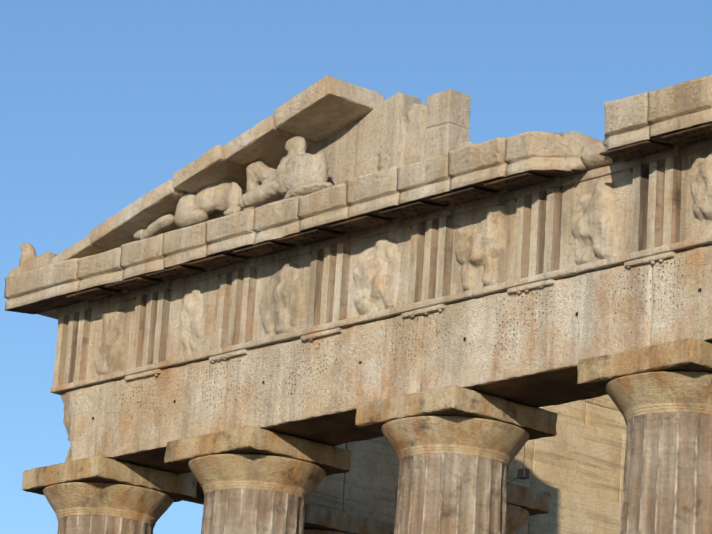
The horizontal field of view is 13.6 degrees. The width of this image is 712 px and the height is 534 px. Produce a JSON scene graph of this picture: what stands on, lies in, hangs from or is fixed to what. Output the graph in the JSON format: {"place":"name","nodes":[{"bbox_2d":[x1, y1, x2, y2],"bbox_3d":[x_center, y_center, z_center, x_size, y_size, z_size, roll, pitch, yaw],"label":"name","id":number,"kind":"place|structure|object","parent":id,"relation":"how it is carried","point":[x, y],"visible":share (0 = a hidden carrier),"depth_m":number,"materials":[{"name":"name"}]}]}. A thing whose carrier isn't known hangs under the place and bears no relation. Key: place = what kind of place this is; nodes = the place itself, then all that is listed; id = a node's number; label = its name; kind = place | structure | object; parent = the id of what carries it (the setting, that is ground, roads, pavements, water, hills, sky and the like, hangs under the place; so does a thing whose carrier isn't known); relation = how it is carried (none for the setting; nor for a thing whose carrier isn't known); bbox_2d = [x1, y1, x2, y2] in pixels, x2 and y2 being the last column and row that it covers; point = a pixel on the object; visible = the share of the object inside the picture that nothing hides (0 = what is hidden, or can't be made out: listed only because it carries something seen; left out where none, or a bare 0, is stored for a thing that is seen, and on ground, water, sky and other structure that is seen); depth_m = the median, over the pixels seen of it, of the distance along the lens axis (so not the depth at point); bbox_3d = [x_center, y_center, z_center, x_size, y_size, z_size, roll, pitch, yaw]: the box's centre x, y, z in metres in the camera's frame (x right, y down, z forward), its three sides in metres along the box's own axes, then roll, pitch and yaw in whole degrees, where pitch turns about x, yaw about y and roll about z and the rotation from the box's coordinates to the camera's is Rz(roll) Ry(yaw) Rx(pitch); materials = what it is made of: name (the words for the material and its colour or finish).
{"place":"outdoors","nodes":[
{"label":"outdoors","id":0,"kind":"place"},
{"bbox_2d":[180,92,420,228],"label":"pediment wall","id":1,"kind":"structure","parent":0,"point":[352,150],"depth_m":43.29,"materials":[{"name":"beige stone"}]},
{"bbox_2d":[304,504,394,533],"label":"column capital","id":2,"kind":"object","parent":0,"point":[320,520],"visible":0.44,"depth_m":48.69,"materials":[{"name":"beige stone"}]},
{"bbox_2d":[0,0,711,533],"label":"sky","id":3,"kind":"structure","parent":0,"point":[102,102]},
{"bbox_2d":[53,145,682,386],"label":"triglyphs","id":4,"kind":"object","parent":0,"point":[656,201],"visible":0.71,"depth_m":41.48,"materials":[{"name":"beige stone"}]},
{"bbox_2d":[179,395,626,533],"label":"cella wall","id":5,"kind":"structure","parent":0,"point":[575,465],"depth_m":52.77,"materials":[{"name":"stone"}]},
{"bbox_2d":[423,89,473,160],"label":"stone block","id":6,"kind":"structure","parent":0,"point":[447,130],"depth_m":42.06,"materials":[{"name":"beige stone"}]},
{"bbox_2d":[395,483,550,533],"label":"column capital","id":7,"kind":"object","parent":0,"point":[523,503],"visible":0.17,"depth_m":46.02,"materials":[{"name":"beige stone"}]},
{"label":"ground","id":8,"kind":"structure","parent":0,"visible":0},
{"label":"temple base steps","id":9,"kind":"object","parent":8,"relation":"on","visible":0},
{"bbox_2d":[57,515,152,533],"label":"column shaft","id":10,"kind":"object","parent":9,"relation":"on","point":[85,524],"visible":0.94,"depth_m":46.12,"materials":[{"name":"beige stone"}]},
{"bbox_2d":[22,456,196,528],"bbox_3d":[-3.907,3.656,46.887,2.043,0.829,2.058,17,-20,-39],"label":"column capital","id":11,"kind":"object","parent":10,"relation":"on","point":[98,486],"visible":0.92,"depth_m":46.16,"materials":[{"name":"beige stone"}]},
{"bbox_2d":[201,489,304,533],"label":"column shaft","id":12,"kind":"object","parent":9,"relation":"on","point":[239,511],"visible":0.98,"depth_m":43.40,"materials":[{"name":"beige stone"}]},
{"bbox_2d":[164,425,351,503],"bbox_3d":[-1.469,3.049,44.197,2.058,0.830,2.057,17,-20,-39],"label":"column capital","id":13,"kind":"object","parent":12,"relation":"on","point":[252,457],"visible":0.9,"depth_m":43.47,"materials":[{"name":"beige stone"}]},
{"bbox_2d":[394,454,507,533],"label":"column shaft","id":14,"kind":"object","parent":9,"relation":"on","point":[450,494],"visible":0.96,"depth_m":40.22,"materials":[{"name":"beige stone"}]},
{"bbox_2d":[61,245,711,474],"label":"architrave","id":15,"kind":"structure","parent":14,"relation":"on","point":[538,368],"depth_m":41.12,"materials":[{"name":"beige stone"}]},
{"bbox_2d":[50,234,711,394],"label":"taenia molding","id":16,"kind":"structure","parent":15,"relation":"attached to","point":[543,280],"depth_m":41.21,"materials":[{"name":"beige stone"}]},
{"bbox_2d":[62,256,710,453],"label":"dowel holes","id":17,"kind":"object","parent":15,"relation":"in","point":[464,338],"visible":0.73,"depth_m":41.03,"materials":[{"name":"brown stone"}]},
{"bbox_2d":[86,139,711,378],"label":"metopes","id":18,"kind":"object","parent":15,"relation":"on","point":[596,214],"visible":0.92,"depth_m":41.73,"materials":[{"name":"beige stone"}]},
{"bbox_2d":[355,385,557,468],"bbox_3d":[1.365,2.341,41.054,2.059,0.828,2.060,17,-20,-39],"label":"column capital","id":19,"kind":"object","parent":14,"relation":"on","point":[452,419],"visible":0.9,"depth_m":40.33,"materials":[{"name":"beige stone"}]},
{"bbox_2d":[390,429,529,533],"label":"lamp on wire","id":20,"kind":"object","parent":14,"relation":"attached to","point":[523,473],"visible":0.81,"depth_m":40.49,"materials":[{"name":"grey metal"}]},
{"bbox_2d":[620,412,711,533],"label":"column shaft","id":21,"kind":"object","parent":9,"relation":"on","point":[667,484],"visible":1,"depth_m":37.01,"materials":[{"name":"beige stone"}]},
{"bbox_2d":[577,338,711,425],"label":"column capital","id":22,"kind":"object","parent":21,"relation":"on","point":[675,376],"visible":0.81,"depth_m":37.13,"materials":[{"name":"beige stone"}]},
{"bbox_3d":[2.397,-0.151,40.950,1.138,1.317,19.720,17,-20,-39],"label":"frieze","id":23,"kind":"object","parent":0,"visible":0},
{"bbox_2d":[4,75,711,318],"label":"horizontal cornice","id":24,"kind":"structure","parent":23,"relation":"on","point":[654,116],"depth_m":41.36,"materials":[{"name":"beige stone"}]},
{"bbox_2d":[9,252,57,275],"bbox_3d":[-4.855,0.077,47.973,1.067,0.256,1.071,17,-20,-39],"label":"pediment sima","id":25,"kind":"object","parent":24,"relation":"on","point":[43,260],"visible":0.29,"depth_m":47.48,"materials":[{"name":"beige stone"}]},
{"bbox_2d":[134,214,174,239],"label":"helios statue arms","id":26,"kind":"object","parent":24,"relation":"on","point":[158,225],"visible":0.88,"depth_m":45.71},
{"bbox_2d":[174,192,207,227],"bbox_3d":[-2.507,-1.023,45.258,0.402,0.937,0.717,17,-20,-39],"label":"helios horse statue","id":27,"kind":"object","parent":24,"relation":"on","point":[188,212],"visible":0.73,"depth_m":45.02,"materials":[{"name":"stone"}]},
{"bbox_2d":[196,178,235,214],"bbox_3d":[-2.145,-1.140,45.097,0.757,0.676,0.324,-9,-20,38],"label":"helios horse statue","id":28,"kind":"object","parent":24,"relation":"on","point":[210,198],"visible":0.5,"depth_m":44.93,"materials":[{"name":"stone"}]},
{"bbox_2d":[51,75,384,263],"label":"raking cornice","id":29,"kind":"structure","parent":24,"relation":"on","point":[324,108],"depth_m":44.24,"materials":[{"name":"beige stone"}]},
{"bbox_2d":[19,243,37,265],"bbox_3d":[-5.198,-0.158,48.036,0.444,0.533,0.533,17,-20,-39],"label":"fragment","id":30,"kind":"object","parent":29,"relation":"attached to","point":[28,252],"visible":0.5,"depth_m":48.02,"materials":[{"name":"stone"}]},
{"bbox_2d":[224,136,332,215],"bbox_3d":[-1.092,-1.321,43.678,0.615,1.116,2.272,17,-20,-39],"label":"dionysos statue","id":31,"kind":"object","parent":24,"relation":"on","point":[299,171],"visible":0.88,"depth_m":43.40,"materials":[{"name":"stone"}]},
{"bbox_2d":[66,124,711,301],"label":"mutules","id":32,"kind":"object","parent":24,"relation":"attached to","point":[624,153],"visible":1,"depth_m":41.71,"materials":[{"name":"brown stone"}]},
{"bbox_2d":[377,102,426,170],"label":"broken stone slab","id":33,"kind":"structure","parent":24,"relation":"on","point":[403,143],"depth_m":42.61,"materials":[{"name":"beige stone"}]}
]}

